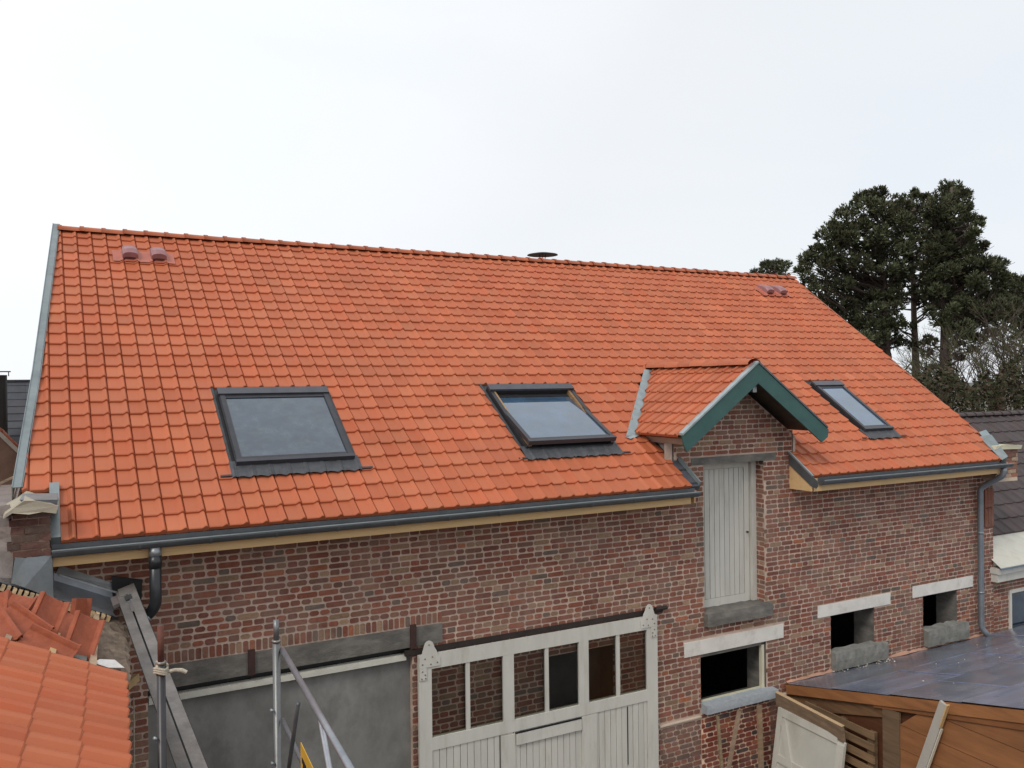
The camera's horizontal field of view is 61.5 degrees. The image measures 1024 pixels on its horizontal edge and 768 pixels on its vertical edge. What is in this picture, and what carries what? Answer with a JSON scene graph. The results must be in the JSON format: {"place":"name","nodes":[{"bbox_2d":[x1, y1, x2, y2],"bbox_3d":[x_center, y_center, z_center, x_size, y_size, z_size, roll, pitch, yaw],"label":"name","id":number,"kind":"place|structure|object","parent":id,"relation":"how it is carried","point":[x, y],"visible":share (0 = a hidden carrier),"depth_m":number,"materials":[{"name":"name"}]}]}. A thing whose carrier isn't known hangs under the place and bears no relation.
{"place":"outdoors","nodes":[
{"label":"outdoors","id":0,"kind":"place"},
{"bbox_2d":[0,371,29,557],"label":"slate house","id":1,"kind":"structure","parent":0,"point":[13,396],"depth_m":15.05,"materials":[{"name":"paint"}]},
{"bbox_2d":[0,0,1023,382],"label":"sky","id":2,"kind":"structure","parent":0,"point":[720,135],"materials":[{"name":"white"}]},
{"bbox_2d":[181,382,1023,690],"bbox_3d":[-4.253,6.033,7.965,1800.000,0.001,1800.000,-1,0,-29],"label":"ground","id":3,"kind":"structure","parent":0,"point":[967,408],"depth_m":176.23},
{"bbox_2d":[0,428,26,585],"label":"old outbuilding","id":4,"kind":"structure","parent":3,"relation":"on","point":[9,445],"depth_m":8.82,"materials":[{"name":"brick"}]},
{"bbox_2d":[0,555,131,767],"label":"wing building","id":5,"kind":"structure","parent":3,"relation":"on","point":[59,711],"depth_m":5.29,"materials":[{"name":"tile"}]},
{"bbox_2d":[0,589,8,609],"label":"loose roof tile","id":6,"kind":"object","parent":5,"relation":"on","point":[4,596],"visible":0.6,"depth_m":6.35,"materials":[{"name":"orange ceramic"}]},
{"bbox_2d":[0,604,22,640],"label":"loose roof tile","id":7,"kind":"object","parent":5,"relation":"on","point":[8,625],"visible":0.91,"depth_m":6.07,"materials":[{"name":"orange ceramic"}]},
{"bbox_2d":[7,590,37,610],"bbox_3d":[-3.742,1.706,6.419,0.235,0.061,0.370,15,32,-7],"label":"loose roof tile","id":8,"kind":"object","parent":5,"relation":"on","point":[28,603],"visible":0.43,"depth_m":6.54,"materials":[{"name":"orange ceramic"}]},
{"bbox_2d":[5,600,54,640],"bbox_3d":[-3.536,1.728,6.205,0.370,0.061,0.235,30,24,8],"label":"loose roof tile","id":9,"kind":"object","parent":5,"relation":"on","point":[22,617],"visible":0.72,"depth_m":6.27,"materials":[{"name":"orange ceramic"}]},
{"bbox_2d":[16,623,81,657],"bbox_3d":[-3.284,1.853,6.098,0.370,0.061,0.235,30,17,-9],"label":"loose roof tile","id":10,"kind":"object","parent":5,"relation":"on","point":[35,635],"visible":0.54,"depth_m":6.16,"materials":[{"name":"orange ceramic"}]},
{"bbox_2d":[31,591,70,633],"bbox_3d":[-3.464,1.750,6.412,0.061,0.370,0.235,-31,-53,25],"label":"loose roof tile","id":11,"kind":"object","parent":5,"relation":"on","point":[50,610],"visible":0.58,"depth_m":6.47,"materials":[{"name":"orange ceramic"}]},
{"bbox_2d":[59,611,72,636],"bbox_3d":[-3.427,1.885,6.626,0.235,0.061,0.370,25,18,-9],"label":"loose roof tile","id":12,"kind":"object","parent":5,"relation":"on","point":[64,628],"visible":0.1,"depth_m":6.68,"materials":[{"name":"orange ceramic"}]},
{"bbox_2d":[70,598,92,616],"bbox_3d":[-3.480,1.917,6.931,0.061,0.370,0.235,0,-14,3],"label":"loose roof tile","id":13,"kind":"object","parent":5,"relation":"on","point":[83,605],"visible":0.45,"depth_m":7.00,"materials":[{"name":"orange ceramic"}]},
{"bbox_2d":[65,610,105,660],"bbox_3d":[-3.162,1.878,6.348,0.061,0.370,0.235,-29,-50,25],"label":"loose roof tile","id":14,"kind":"object","parent":5,"relation":"on","point":[84,630],"visible":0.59,"depth_m":6.39,"materials":[{"name":"orange ceramic"}]},
{"bbox_2d":[97,659,123,667],"bbox_3d":[-2.934,2.041,6.250,0.147,0.076,0.164,-1,0,19],"label":"paper scrap","id":15,"kind":"object","parent":5,"relation":"on","point":[108,663],"visible":1,"depth_m":6.27,"materials":[{"name":"white paper"}]},
{"bbox_2d":[127,674,139,689],"bbox_3d":[-3.171,2.476,7.150,0.069,0.082,0.186,-1,0,3],"label":"wood offcut","id":16,"kind":"object","parent":5,"relation":"on","point":[134,679],"visible":0.5,"depth_m":7.16,"materials":[{"name":"brown wood"}]},
{"bbox_2d":[133,697,134,767],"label":"hanging cable","id":17,"kind":"object","parent":5,"relation":"hanging from","point":[134,731],"visible":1,"depth_m":8.03,"materials":[{"name":"rubber"}]},
{"bbox_2d":[110,583,207,767],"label":"slotted board","id":18,"kind":"object","parent":5,"relation":"attached to","point":[184,746],"visible":0.88,"depth_m":6.54,"materials":[{"name":"grey wood"}]},
{"bbox_2d":[153,619,353,767],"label":"scaffold frame","id":19,"kind":"object","parent":3,"relation":"on","point":[325,728],"visible":1,"depth_m":4.95,"materials":[{"name":"metal"}]},
{"bbox_2d":[153,661,187,675],"bbox_3d":[-1.980,1.639,4.983,0.183,0.088,0.088,-1,0,-29],"label":"rope","id":20,"kind":"object","parent":19,"relation":"attached to","point":[161,671],"visible":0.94,"depth_m":4.96,"materials":[{"name":"beige fabric"}]},
{"bbox_2d":[300,742,312,767],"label":"warning sign","id":21,"kind":"object","parent":19,"relation":"hanging from","point":[305,762],"visible":1,"depth_m":4.42,"materials":[{"name":"yellow metal"}]},
{"bbox_2d":[3,223,1021,767],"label":"brick barn","id":22,"kind":"structure","parent":3,"relation":"on","point":[435,509],"depth_m":11.05,"materials":[{"name":"brick"}]},
{"bbox_2d":[112,576,141,598],"bbox_3d":[-3.681,2.026,8.242,0.265,0.400,0.050,-1,0,-29],"label":"black sheet","id":23,"kind":"object","parent":22,"relation":"attached to","point":[119,582],"visible":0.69,"depth_m":8.22,"materials":[{"name":"black plastic"}]},
{"bbox_2d":[210,385,372,477],"bbox_3d":[-2.590,0.488,9.802,1.635,0.953,1.399,-1,0,-29],"label":"roof window","id":24,"kind":"structure","parent":22,"relation":"in","point":[266,431],"depth_m":9.67,"materials":[{"name":"glass"}]},
{"bbox_2d":[417,604,658,767],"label":"sliding door","id":25,"kind":"structure","parent":22,"relation":"in","point":[618,730],"depth_m":10.47,"materials":[{"name":"white paint"}]},
{"bbox_2d":[479,383,630,459],"bbox_3d":[0.501,0.452,11.481,1.670,0.957,1.399,-1,0,-29],"label":"roof window","id":26,"kind":"structure","parent":22,"relation":"in","point":[549,420],"depth_m":11.32,"materials":[{"name":"glass"}]},
{"bbox_2d":[703,461,756,607],"bbox_3d":[3.006,2.106,12.146,1.112,2.015,0.088,-1,0,-29],"label":"loft door","id":27,"kind":"structure","parent":22,"relation":"in","point":[729,489],"depth_m":12.21,"materials":[{"name":"white paint"}]},
{"bbox_2d":[700,642,764,701],"bbox_3d":[3.061,4.036,11.986,1.175,0.735,0.050,-1,0,-29],"label":"window frame","id":28,"kind":"structure","parent":22,"relation":"in","point":[761,645],"depth_m":12.17,"materials":[{"name":"white paint"}]},
{"bbox_2d":[803,380,906,438],"bbox_3d":[5.610,0.395,14.247,1.030,0.945,1.382,-1,0,-29],"label":"roof window","id":29,"kind":"structure","parent":22,"relation":"in","point":[840,397],"depth_m":14.12,"materials":[{"name":"glass"}]},
{"bbox_2d":[716,716,723,767],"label":"timber strip","id":30,"kind":"object","parent":3,"relation":"on","point":[719,741],"visible":1,"depth_m":11.60,"materials":[{"name":"brown wood"}]},
{"bbox_2d":[726,709,740,767],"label":"timber strip","id":31,"kind":"object","parent":3,"relation":"on","point":[733,740],"visible":1,"depth_m":11.72,"materials":[{"name":"brown wood"}]},
{"bbox_2d":[756,705,763,767],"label":"timber strip","id":32,"kind":"object","parent":3,"relation":"on","point":[760,737],"visible":1,"depth_m":11.93,"materials":[{"name":"brown wood"}]},
{"bbox_2d":[749,257,792,274],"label":"pine tree","id":33,"kind":"object","parent":3,"relation":"on","point":[776,266],"visible":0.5,"depth_m":54.42,"materials":[{"name":"green plant"}]},
{"bbox_2d":[771,707,846,767],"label":"ledged door","id":34,"kind":"structure","parent":3,"relation":"on","point":[799,742],"depth_m":11.60,"materials":[{"name":"white paint"}]},
{"bbox_2d":[775,691,845,742],"bbox_3d":[3.988,4.461,11.584,0.074,0.238,1.298,-1,0,-22],"label":"thick plank","id":35,"kind":"object","parent":34,"relation":"on","point":[814,717],"visible":1,"depth_m":11.50,"materials":[{"name":"brown wood"}]},
{"bbox_2d":[805,701,877,767],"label":"wooden pallet","id":36,"kind":"object","parent":3,"relation":"on","point":[870,745],"visible":0.42,"depth_m":11.08,"materials":[{"name":"brown wood"}]},
{"bbox_2d":[788,184,920,375],"bbox_3d":[16.018,-1.760,40.056,6.697,15.012,5.427,-1,0,2],"label":"pine tree","id":37,"kind":"object","parent":3,"relation":"on","point":[870,286],"visible":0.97,"depth_m":38.84,"materials":[{"name":"green plant"}]},
{"bbox_2d":[785,625,1023,767],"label":"lean to shed","id":38,"kind":"object","parent":3,"relation":"on","point":[979,689],"visible":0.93,"depth_m":10.79,"materials":[{"name":"orange wood"}]},
{"bbox_2d":[885,186,941,373],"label":"pine tree","id":39,"kind":"object","parent":3,"relation":"on","point":[916,195],"visible":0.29,"depth_m":42.59,"materials":[{"name":"green plant"}]},
{"bbox_2d":[891,354,967,408],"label":"bare tree","id":40,"kind":"object","parent":3,"relation":"on","point":[932,373],"visible":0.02,"depth_m":40.88,"materials":[{"name":"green plant"}]},
{"bbox_2d":[916,700,949,767],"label":"leaning plank","id":41,"kind":"object","parent":3,"relation":"on","point":[931,742],"visible":1,"depth_m":10.04,"materials":[{"name":"white wood"}]},
{"bbox_2d":[895,324,1011,409],"bbox_3d":[19.431,1.327,37.684,5.114,8.775,6.764,-1,0,19],"label":"bare tree","id":42,"kind":"object","parent":3,"relation":"on","point":[932,352],"visible":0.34,"depth_m":37.84,"materials":[{"name":"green plant"}]},
{"bbox_2d":[891,310,1023,410],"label":"bare tree","id":43,"kind":"object","parent":3,"relation":"on","point":[978,352],"visible":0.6,"depth_m":33.93,"materials":[{"name":"brown plant"}]},
{"bbox_2d":[914,178,1022,403],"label":"pine tree","id":44,"kind":"object","parent":3,"relation":"on","point":[953,249],"visible":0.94,"depth_m":37.83,"materials":[{"name":"green plant"}]},
{"bbox_2d":[914,355,1023,412],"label":"undergrowth","id":45,"kind":"object","parent":3,"relation":"on","point":[955,378],"visible":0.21,"depth_m":30.48,"materials":[{"name":"green plant"}]},
{"bbox_2d":[917,287,1023,405],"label":"bare tree","id":46,"kind":"object","parent":3,"relation":"on","point":[980,347],"visible":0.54,"depth_m":36.80,"materials":[{"name":"brown plant"}]},
{"bbox_2d":[967,319,1023,397],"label":"bare tree","id":47,"kind":"object","parent":3,"relation":"on","point":[1012,358],"visible":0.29,"depth_m":35.47,"materials":[{"name":"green plant"}]},
{"bbox_2d":[968,272,1023,359],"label":"pine tree","id":48,"kind":"object","parent":3,"relation":"on","point":[1016,281],"visible":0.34,"depth_m":44.45,"materials":[{"name":"green plant"}]},
{"bbox_2d":[958,409,1023,631],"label":"neighbour house","id":49,"kind":"structure","parent":0,"point":[1005,427],"depth_m":15.83,"materials":[{"name":"brick"}]},
{"bbox_2d":[1008,587,1023,628],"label":"window frame","id":50,"kind":"structure","parent":49,"relation":"in","point":[1011,591],"depth_m":15.02,"materials":[{"name":"white paint"}]},
{"bbox_2d":[1012,591,1023,627],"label":"window pane","id":51,"kind":"structure","parent":49,"relation":"in","point":[1018,597],"depth_m":15.23,"materials":[{"name":"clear glass"}]}
]}

